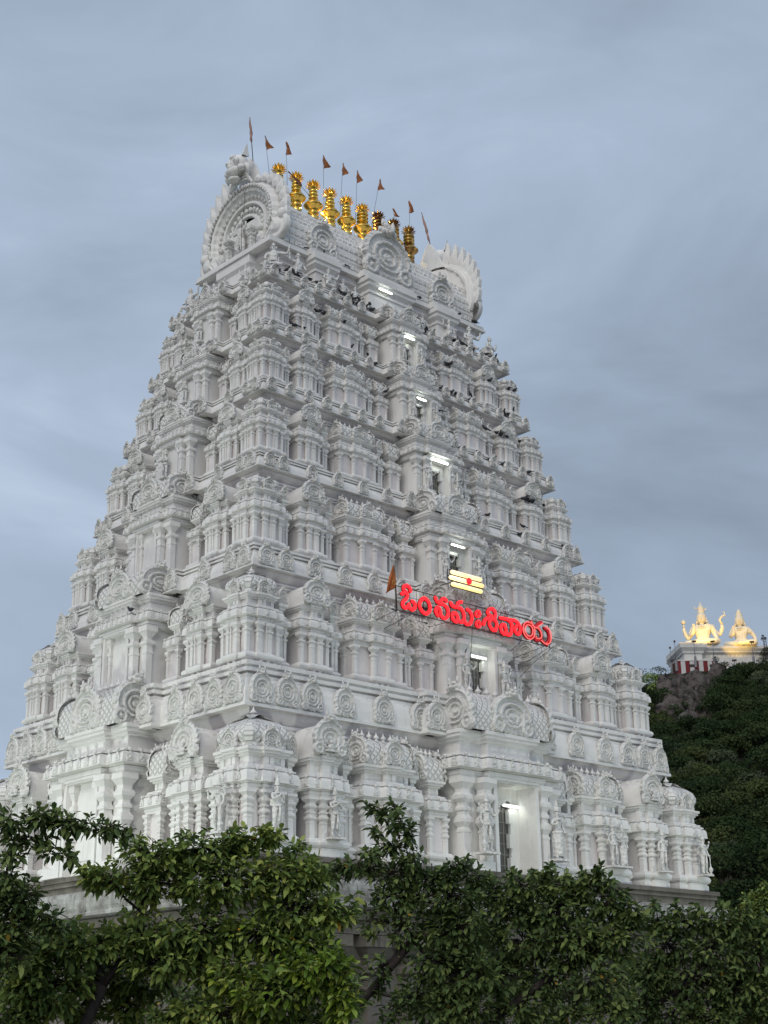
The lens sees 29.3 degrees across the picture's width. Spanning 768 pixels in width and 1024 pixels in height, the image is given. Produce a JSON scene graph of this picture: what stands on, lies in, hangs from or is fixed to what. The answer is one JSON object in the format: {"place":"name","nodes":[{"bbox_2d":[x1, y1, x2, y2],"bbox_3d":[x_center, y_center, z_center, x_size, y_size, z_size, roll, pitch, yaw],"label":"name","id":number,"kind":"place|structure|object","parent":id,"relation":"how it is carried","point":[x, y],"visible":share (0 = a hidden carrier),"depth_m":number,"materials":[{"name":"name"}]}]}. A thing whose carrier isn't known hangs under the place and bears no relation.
{"place":"outdoors","nodes":[
{"label":"outdoors","id":0,"kind":"place"},
{"bbox_2d":[0,0,767,779],"label":"sky","id":1,"kind":"structure","parent":0,"point":[601,166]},
{"bbox_2d":[652,671,767,1010],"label":"hill","id":2,"kind":"structure","parent":0,"point":[672,675],"depth_m":226.21,"materials":[{"name":"green plant"}]},
{"bbox_2d":[642,673,658,705],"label":"hill tree","id":3,"kind":"object","parent":2,"relation":"on","point":[653,677],"visible":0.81,"depth_m":284.27,"materials":[{"name":"green plant"}]},
{"bbox_2d":[647,682,656,689],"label":"hill tree","id":4,"kind":"object","parent":2,"relation":"on","point":[652,684],"visible":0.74,"depth_m":282.17,"materials":[{"name":"green plant"}]},
{"bbox_2d":[650,666,664,674],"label":"hill tree","id":5,"kind":"object","parent":2,"relation":"on","point":[658,667],"visible":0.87,"depth_m":293.20,"materials":[{"name":"green plant"}]},
{"bbox_2d":[655,703,674,714],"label":"boulder","id":6,"kind":"object","parent":2,"relation":"on","point":[661,706],"visible":0.4,"depth_m":263.44,"materials":[{"name":"grey stone"}]},
{"bbox_2d":[657,666,672,676],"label":"hill tree","id":7,"kind":"object","parent":2,"relation":"on","point":[666,671],"visible":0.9,"depth_m":292.88,"materials":[{"name":"green plant"}]},
{"bbox_2d":[656,674,677,697],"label":"boulder","id":8,"kind":"object","parent":2,"relation":"on","point":[664,681],"visible":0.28,"depth_m":279.69,"materials":[{"name":"grey stone"}]},
{"bbox_2d":[669,647,672,672],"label":"lamp post","id":9,"kind":"object","parent":2,"relation":"on","point":[671,665],"visible":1,"depth_m":298.91,"materials":[{"name":"grey metal"}]},
{"bbox_2d":[670,659,676,673],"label":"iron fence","id":10,"kind":"object","parent":2,"relation":"on","point":[672,661],"visible":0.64,"depth_m":298.89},
{"bbox_2d":[663,693,684,712],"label":"boulder","id":11,"kind":"object","parent":2,"relation":"on","point":[671,699],"visible":0.38,"depth_m":267.11,"materials":[{"name":"grey stone"}]},
{"bbox_2d":[673,640,677,670],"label":"lamp post","id":12,"kind":"object","parent":2,"relation":"on","point":[676,665],"visible":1,"depth_m":296.84,"materials":[{"name":"grey metal"}]},
{"bbox_2d":[672,673,688,697],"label":"boulder","id":13,"kind":"object","parent":2,"relation":"on","point":[679,680],"visible":0.41,"depth_m":280.56,"materials":[{"name":"grey stone"}]},
{"bbox_2d":[677,710,691,720],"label":"boulder","id":14,"kind":"object","parent":2,"relation":"on","point":[687,712],"visible":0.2,"depth_m":254.83,"materials":[{"name":"grey stone"}]},
{"bbox_2d":[679,694,693,710],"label":"boulder","id":15,"kind":"object","parent":2,"relation":"on","point":[686,698],"visible":0.17,"depth_m":270.08,"materials":[{"name":"grey stone"}]},
{"bbox_2d":[680,688,698,700],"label":"boulder","id":16,"kind":"object","parent":2,"relation":"on","point":[692,694],"visible":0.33,"depth_m":275.73,"materials":[{"name":"grey stone"}]},
{"bbox_2d":[673,660,712,673],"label":"striped wall","id":17,"kind":"structure","parent":2,"relation":"on","point":[686,666],"depth_m":296.98,"materials":[{"name":"paint"}]},
{"bbox_2d":[691,640,696,666],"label":"lamp post","id":18,"kind":"object","parent":2,"relation":"on","point":[695,660],"visible":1,"depth_m":296.30,"materials":[{"name":"grey metal"}]},
{"bbox_2d":[691,711,698,727],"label":"boulder","id":19,"kind":"object","parent":2,"relation":"on","point":[694,714],"visible":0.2,"depth_m":251.79,"materials":[{"name":"grey stone"}]},
{"bbox_2d":[685,669,707,689],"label":"boulder","id":20,"kind":"object","parent":2,"relation":"on","point":[693,677],"visible":0.41,"depth_m":281.85,"materials":[{"name":"grey stone"}]},
{"bbox_2d":[691,700,705,715],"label":"boulder","id":21,"kind":"object","parent":2,"relation":"on","point":[697,711],"visible":0.43,"depth_m":263.95,"materials":[{"name":"grey stone"}]},
{"bbox_2d":[694,681,708,696],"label":"boulder","id":22,"kind":"object","parent":2,"relation":"on","point":[698,690],"visible":0.45,"depth_m":278.58,"materials":[{"name":"grey stone"}]},
{"bbox_2d":[641,647,767,1023],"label":"hillside woods","id":23,"kind":"object","parent":2,"relation":"on","point":[735,836],"visible":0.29,"depth_m":209.63,"materials":[{"name":"green plant"}]},
{"bbox_2d":[666,642,767,667],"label":"statue plinth","id":24,"kind":"structure","parent":2,"relation":"on","point":[704,651],"depth_m":301.61,"materials":[{"name":"paint"}]},
{"bbox_2d":[681,603,724,645],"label":"seated statue","id":25,"kind":"object","parent":24,"relation":"on","point":[702,631],"visible":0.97,"depth_m":304.57,"materials":[{"name":"paint"}]},
{"bbox_2d":[724,609,757,645],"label":"seated statue","id":26,"kind":"object","parent":24,"relation":"on","point":[740,630],"visible":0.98,"depth_m":303.87,"materials":[{"name":"paint"}]},
{"bbox_2d":[708,662,726,676],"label":"boulder","id":27,"kind":"object","parent":2,"relation":"on","point":[716,669],"visible":0.51,"depth_m":291.55,"materials":[{"name":"grey stone"}]},
{"bbox_2d":[710,640,715,662],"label":"lamp post","id":28,"kind":"object","parent":27,"relation":"on","point":[712,641],"visible":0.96,"depth_m":295.96,"materials":[{"name":"grey metal"}]},
{"bbox_2d":[718,661,731,671],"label":"hill tree","id":29,"kind":"object","parent":2,"relation":"on","point":[726,664],"visible":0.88,"depth_m":291.45,"materials":[{"name":"green plant"}]},
{"bbox_2d":[749,641,755,666],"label":"lamp post","id":30,"kind":"object","parent":2,"relation":"on","point":[753,658],"visible":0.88,"depth_m":294.75,"materials":[{"name":"grey metal"}]},
{"bbox_2d":[756,657,767,665],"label":"hill tree","id":31,"kind":"object","parent":2,"relation":"on","point":[763,661],"visible":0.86,"depth_m":287.68,"materials":[{"name":"green plant"}]},
{"bbox_2d":[761,635,767,659],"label":"loudspeaker mast","id":32,"kind":"object","parent":2,"relation":"on","point":[762,637],"visible":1,"depth_m":289.84,"materials":[{"name":"metal"}]},
{"label":"ground","id":33,"kind":"structure","parent":0,"visible":0},
{"bbox_2d":[0,801,135,989],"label":"leafy tree","id":34,"kind":"object","parent":33,"relation":"on","point":[14,939],"visible":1,"depth_m":13.74,"materials":[{"name":"green plant"}]},
{"bbox_2d":[0,820,368,1023],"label":"leafy tree","id":35,"kind":"object","parent":33,"relation":"on","point":[260,995],"visible":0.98,"depth_m":14.67,"materials":[{"name":"green plant"}]},
{"bbox_2d":[0,144,729,1023],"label":"temple gateway tower","id":36,"kind":"structure","parent":33,"relation":"on","point":[266,534],"depth_m":58.98,"materials":[{"name":"stone"}]},
{"bbox_2d":[158,449,169,480],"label":"statue","id":37,"kind":"object","parent":36,"relation":"on","point":[166,464],"visible":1,"depth_m":60.79,"materials":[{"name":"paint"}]},
{"bbox_2d":[179,379,188,405],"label":"statue","id":38,"kind":"object","parent":36,"relation":"on","point":[185,392],"visible":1,"depth_m":62.56,"materials":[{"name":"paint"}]},
{"bbox_2d":[180,285,198,311],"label":"statue","id":39,"kind":"object","parent":36,"relation":"on","point":[190,299],"visible":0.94,"depth_m":67.61,"materials":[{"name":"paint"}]},
{"bbox_2d":[195,321,204,344],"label":"statue","id":40,"kind":"object","parent":36,"relation":"on","point":[200,332],"visible":1,"depth_m":64.05,"materials":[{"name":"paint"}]},
{"bbox_2d":[206,774,228,835],"bbox_3d":[-5.374,9.544,48.002,0.576,1.952,0.920,17,-26,-40],"label":"statue","id":41,"kind":"object","parent":36,"relation":"on","point":[221,803],"visible":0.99,"depth_m":47.80,"materials":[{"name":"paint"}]},
{"bbox_2d":[241,185,245,249],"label":"cable","id":42,"kind":"object","parent":36,"relation":"hanging from","point":[241,224],"visible":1,"depth_m":65.96,"materials":[{"name":"metal"}]},
{"bbox_2d":[238,264,249,281],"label":"statue","id":43,"kind":"object","parent":36,"relation":"on","point":[246,272],"visible":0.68,"depth_m":64.98,"materials":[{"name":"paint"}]},
{"bbox_2d":[249,117,252,159],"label":"wrapped pole","id":44,"kind":"object","parent":36,"relation":"on","point":[250,128],"visible":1,"depth_m":68.81,"materials":[{"name":"metal"}]},
{"bbox_2d":[263,242,290,268],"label":"statue","id":45,"kind":"object","parent":36,"relation":"on","point":[273,255],"visible":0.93,"depth_m":64.09,"materials":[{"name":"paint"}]},
{"bbox_2d":[270,163,286,178],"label":"roof finial","id":46,"kind":"object","parent":36,"relation":"on","point":[279,168],"visible":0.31,"depth_m":69.95,"materials":[{"name":"gold metal"}]},
{"bbox_2d":[265,136,273,169],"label":"saffron flag","id":47,"kind":"object","parent":46,"relation":"in","point":[268,145],"visible":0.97,"depth_m":70.34,"materials":[{"name":"orange fabric"}]},
{"bbox_2d":[270,775,288,833],"bbox_3d":[-3.510,9.522,47.943,0.620,1.891,0.558,17,-26,-40],"label":"statue","id":48,"kind":"object","parent":36,"relation":"on","point":[275,800],"visible":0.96,"depth_m":47.79,"materials":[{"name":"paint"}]},
{"bbox_2d":[290,321,301,327],"bbox_3d":[-3.788,-7.987,62.628,0.553,0.263,0.168,6,-21,-20],"label":"pigeon","id":49,"kind":"object","parent":36,"relation":"on","point":[294,324],"visible":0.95,"depth_m":62.58,"materials":[{"name":"grey"}]},
{"bbox_2d":[289,171,305,210],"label":"roof finial","id":50,"kind":"object","parent":36,"relation":"on","point":[297,196],"visible":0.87,"depth_m":70.22,"materials":[{"name":"gold metal"}]},
{"bbox_2d":[285,142,291,165],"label":"saffron flag","id":51,"kind":"object","parent":50,"relation":"in","point":[288,151],"visible":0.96,"depth_m":71.20,"materials":[{"name":"orange fabric"}]},
{"bbox_2d":[289,252,308,277],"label":"statue","id":52,"kind":"object","parent":36,"relation":"on","point":[298,266],"visible":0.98,"depth_m":64.80,"materials":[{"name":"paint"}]},
{"bbox_2d":[288,171,322,210],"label":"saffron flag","id":53,"kind":"object","parent":36,"relation":"on","point":[298,181],"visible":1,"depth_m":70.37,"materials":[{"name":"fabric"}]},
{"bbox_2d":[303,179,322,218],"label":"roof finial","id":54,"kind":"object","parent":36,"relation":"on","point":[313,206],"visible":0.98,"depth_m":70.95,"materials":[{"name":"gold metal"}]},
{"bbox_2d":[320,187,339,226],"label":"roof finial","id":55,"kind":"object","parent":36,"relation":"on","point":[330,212],"visible":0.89,"depth_m":71.68,"materials":[{"name":"gold metal"}]},
{"bbox_2d":[323,155,330,193],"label":"saffron flag","id":56,"kind":"object","parent":55,"relation":"in","point":[326,164],"visible":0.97,"depth_m":72.89,"materials":[{"name":"orange fabric"}]},
{"bbox_2d":[323,268,338,289],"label":"statue","id":57,"kind":"object","parent":36,"relation":"on","point":[327,281],"visible":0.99,"depth_m":65.67,"materials":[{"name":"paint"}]},
{"bbox_2d":[325,786,345,840],"bbox_3d":[-1.682,10.171,49.755,0.600,1.830,0.540,17,-26,-40],"label":"statue","id":58,"kind":"object","parent":36,"relation":"on","point":[333,811],"visible":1,"depth_m":49.58,"materials":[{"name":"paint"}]},
{"bbox_2d":[336,277,350,296],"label":"statue","id":59,"kind":"object","parent":36,"relation":"on","point":[343,287],"visible":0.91,"depth_m":66.58,"materials":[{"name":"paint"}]},
{"bbox_2d":[337,195,355,233],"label":"roof finial","id":60,"kind":"object","parent":36,"relation":"on","point":[346,221],"visible":0.96,"depth_m":72.34,"materials":[{"name":"gold metal"}]},
{"bbox_2d":[339,163,347,216],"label":"saffron flag","id":61,"kind":"object","parent":60,"relation":"in","point":[344,171],"visible":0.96,"depth_m":73.72,"materials":[{"name":"orange fabric"}]},
{"bbox_2d":[351,287,363,301],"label":"statue","id":62,"kind":"object","parent":36,"relation":"on","point":[355,293],"visible":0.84,"depth_m":67.11,"materials":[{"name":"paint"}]},
{"bbox_2d":[353,203,371,238],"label":"roof finial","id":63,"kind":"object","parent":36,"relation":"on","point":[362,228],"visible":0.94,"depth_m":73.12,"materials":[{"name":"gold metal"}]},
{"bbox_2d":[355,170,362,224],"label":"saffron flag","id":64,"kind":"object","parent":63,"relation":"in","point":[359,178],"visible":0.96,"depth_m":74.35,"materials":[{"name":"orange fabric"}]},
{"bbox_2d":[371,210,385,229],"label":"roof finial","id":65,"kind":"object","parent":36,"relation":"on","point":[377,219],"visible":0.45,"depth_m":74.04,"materials":[{"name":"gold metal"}]},
{"bbox_2d":[371,179,383,226],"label":"saffron flag","id":66,"kind":"object","parent":65,"relation":"attached to","point":[380,186],"visible":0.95,"depth_m":75.33,"materials":[{"name":"orange fabric"}]},
{"bbox_2d":[378,287,391,294],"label":"tube light","id":67,"kind":"object","parent":36,"relation":"attached to","point":[385,291],"visible":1,"depth_m":67.98,"materials":[{"name":"white"}]},
{"bbox_2d":[386,562,396,607],"bbox_3d":[0.251,2.729,55.843,0.146,1.952,0.770,-17,-25,37],"label":"orange flag","id":68,"kind":"object","parent":36,"relation":"on","point":[391,585],"visible":1,"depth_m":55.95,"materials":[{"name":"fabric"}]},
{"bbox_2d":[388,217,402,245],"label":"roof finial","id":69,"kind":"object","parent":36,"relation":"on","point":[395,222],"visible":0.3,"depth_m":74.76,"materials":[{"name":"gold metal"}]},
{"bbox_2d":[401,341,409,362],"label":"statue","id":70,"kind":"object","parent":36,"relation":"on","point":[404,349],"visible":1,"depth_m":65.85,"materials":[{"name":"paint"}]},
{"bbox_2d":[401,224,417,262],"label":"roof finial","id":71,"kind":"object","parent":36,"relation":"on","point":[411,249],"visible":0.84,"depth_m":75.24,"materials":[{"name":"gold metal"}]},
{"bbox_2d":[408,201,413,223],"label":"saffron flag","id":72,"kind":"object","parent":71,"relation":"in","point":[411,210],"visible":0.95,"depth_m":76.67,"materials":[{"name":"orange fabric"}]},
{"bbox_2d":[411,397,419,419],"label":"statue","id":73,"kind":"object","parent":36,"relation":"on","point":[414,408],"visible":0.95,"depth_m":64.27,"materials":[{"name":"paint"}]},
{"bbox_2d":[419,348,426,366],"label":"statue","id":74,"kind":"object","parent":36,"relation":"on","point":[422,357],"visible":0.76,"depth_m":66.64,"materials":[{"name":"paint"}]},
{"bbox_2d":[416,313,429,330],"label":"statue","id":75,"kind":"object","parent":36,"relation":"on","point":[423,320],"visible":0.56,"depth_m":69.90,"materials":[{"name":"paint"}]},
{"bbox_2d":[421,212,430,244],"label":"wrapped pole","id":76,"kind":"object","parent":36,"relation":"on","point":[426,230],"visible":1,"depth_m":77.00,"materials":[{"name":"metal"}]},
{"bbox_2d":[425,464,435,491],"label":"statue","id":77,"kind":"object","parent":36,"relation":"on","point":[428,474],"visible":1,"depth_m":62.28,"materials":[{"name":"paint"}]},
{"bbox_2d":[434,405,441,420],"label":"statue","id":78,"kind":"object","parent":36,"relation":"on","point":[437,414],"visible":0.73,"depth_m":65.25,"materials":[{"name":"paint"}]},
{"bbox_2d":[432,458,447,464],"bbox_3d":[2.382,-2.187,63.198,1.030,0.135,0.145,17,-26,-40],"label":"tube light","id":79,"kind":"object","parent":36,"relation":"attached to","point":[439,461],"visible":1,"depth_m":63.17,"materials":[{"name":"white"}]},
{"bbox_2d":[441,547,454,581],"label":"statue","id":80,"kind":"object","parent":36,"relation":"on","point":[446,560],"visible":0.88,"depth_m":60.15,"materials":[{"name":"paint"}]},
{"bbox_2d":[442,319,456,340],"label":"statue","id":81,"kind":"object","parent":36,"relation":"on","point":[448,331],"visible":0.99,"depth_m":70.65,"materials":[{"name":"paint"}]},
{"bbox_2d":[450,543,464,548],"bbox_3d":[3.071,1.407,61.157,0.800,0.120,0.130,17,-26,-40],"label":"tube light","id":82,"kind":"object","parent":36,"relation":"attached to","point":[457,545],"visible":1,"depth_m":61.11,"materials":[{"name":"white"}]},
{"bbox_2d":[454,473,463,497],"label":"statue","id":83,"kind":"object","parent":36,"relation":"on","point":[457,484],"visible":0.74,"depth_m":63.48,"materials":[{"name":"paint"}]},
{"bbox_2d":[368,584,551,661],"bbox_3d":[3.220,4.425,59.008,9.360,1.618,1.379,17,-26,-40],"label":"neon sign","id":84,"kind":"object","parent":36,"relation":"attached to","point":[442,601],"visible":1,"depth_m":58.55,"materials":[{"name":"glowing red neon"},{"name":"glowing yellow-white neon"},{"name":"iron"}]},
{"bbox_2d":[440,569,483,597],"bbox_3d":[3.054,2.922,59.045,2.006,0.860,1.060,17,-26,-40],"label":"neon emblem","id":85,"kind":"object","parent":36,"relation":"attached to","point":[465,579],"visible":1,"depth_m":58.68,"materials":[{"name":"yellow plastic"}]},
{"bbox_2d":[461,651,476,692],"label":"statue","id":86,"kind":"object","parent":36,"relation":"on","point":[466,667],"visible":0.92,"depth_m":57.75,"materials":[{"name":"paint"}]},
{"bbox_2d":[461,326,480,349],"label":"statue","id":87,"kind":"object","parent":36,"relation":"on","point":[468,338],"visible":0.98,"depth_m":71.86,"materials":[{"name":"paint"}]},
{"bbox_2d":[470,608,476,658],"bbox_3d":[3.542,4.820,58.102,0.056,2.492,0.760,-13,-23,31],"label":"cable","id":88,"kind":"object","parent":36,"relation":"hanging from","point":[472,630],"visible":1,"depth_m":58.07,"materials":[{"name":"metal"}]},
{"bbox_2d":[471,654,485,659],"bbox_3d":[3.813,5.845,59.254,0.880,0.120,0.130,17,-26,-40],"label":"tube light","id":89,"kind":"object","parent":36,"relation":"attached to","point":[478,657],"visible":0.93,"depth_m":59.23,"materials":[{"name":"white"}]},
{"bbox_2d":[475,558,487,589],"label":"statue","id":90,"kind":"object","parent":36,"relation":"on","point":[480,572],"visible":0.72,"depth_m":61.48,"materials":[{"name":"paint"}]},
{"bbox_2d":[475,790,500,855],"bbox_3d":[3.759,11.440,54.194,1.104,2.342,0.691,17,-26,-40],"label":"statue","id":91,"kind":"object","parent":36,"relation":"on","point":[484,821],"visible":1,"depth_m":53.95,"materials":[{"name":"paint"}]},
{"bbox_2d":[482,337,497,359],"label":"statue","id":92,"kind":"object","parent":36,"relation":"on","point":[490,349],"visible":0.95,"depth_m":72.80,"materials":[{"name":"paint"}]},
{"bbox_2d":[499,660,511,693],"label":"statue","id":93,"kind":"object","parent":36,"relation":"on","point":[505,676],"visible":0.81,"depth_m":59.21,"materials":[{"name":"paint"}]},
{"bbox_2d":[501,803,518,807],"bbox_3d":[4.907,11.377,56.883,0.930,0.120,0.130,17,-26,-40],"label":"tube light","id":94,"kind":"object","parent":36,"relation":"attached to","point":[510,805],"visible":1,"depth_m":56.85,"materials":[{"name":"white"}]},
{"bbox_2d":[548,801,571,862],"bbox_3d":[6.676,12.317,56.776,0.800,2.342,0.691,17,-26,-40],"label":"statue","id":95,"kind":"object","parent":36,"relation":"on","point":[557,825],"visible":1,"depth_m":56.49,"materials":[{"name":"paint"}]},
{"bbox_2d":[605,818,624,868],"bbox_3d":[9.234,13.363,59.336,0.920,1.952,0.576,17,-26,-40],"label":"statue","id":96,"kind":"object","parent":36,"relation":"on","point":[612,836],"visible":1,"depth_m":59.14,"materials":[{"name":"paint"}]},
{"bbox_2d":[616,824,632,868],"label":"statue","id":97,"kind":"object","parent":36,"relation":"on","point":[623,848],"visible":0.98,"depth_m":59.48,"materials":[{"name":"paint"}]},
{"bbox_2d":[656,827,673,873],"bbox_3d":[11.640,14.149,61.557,0.646,1.891,0.558,17,-26,-40],"label":"statue","id":98,"kind":"object","parent":36,"relation":"on","point":[660,848],"visible":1,"depth_m":61.38,"materials":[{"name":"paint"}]},
{"bbox_2d":[696,831,713,876],"bbox_3d":[13.680,14.688,63.157,0.891,1.891,0.558,17,-26,-40],"label":"statue","id":99,"kind":"object","parent":36,"relation":"on","point":[702,851],"visible":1,"depth_m":62.98,"materials":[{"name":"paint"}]},
{"bbox_2d":[266,795,519,1023],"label":"leafy tree","id":100,"kind":"object","parent":33,"relation":"on","point":[447,910],"visible":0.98,"depth_m":17.28,"materials":[{"name":"green plant"}]},
{"bbox_2d":[155,912,682,1023],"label":"leafy tree","id":101,"kind":"object","parent":33,"relation":"on","point":[355,981],"visible":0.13,"depth_m":22.61,"materials":[{"name":"green plant"}]},
{"bbox_2d":[460,858,662,1023],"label":"leafy tree","id":102,"kind":"object","parent":33,"relation":"on","point":[529,915],"visible":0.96,"depth_m":17.54,"materials":[{"name":"green plant"}]},
{"bbox_2d":[606,896,767,1023],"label":"leafy tree","id":103,"kind":"object","parent":33,"relation":"on","point":[748,981],"visible":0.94,"depth_m":19.08,"materials":[{"name":"green plant"}]},
{"bbox_2d":[607,878,767,1023],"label":"leafy tree","id":104,"kind":"object","parent":33,"relation":"on","point":[761,903],"visible":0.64,"depth_m":31.90,"materials":[{"name":"green plant"}]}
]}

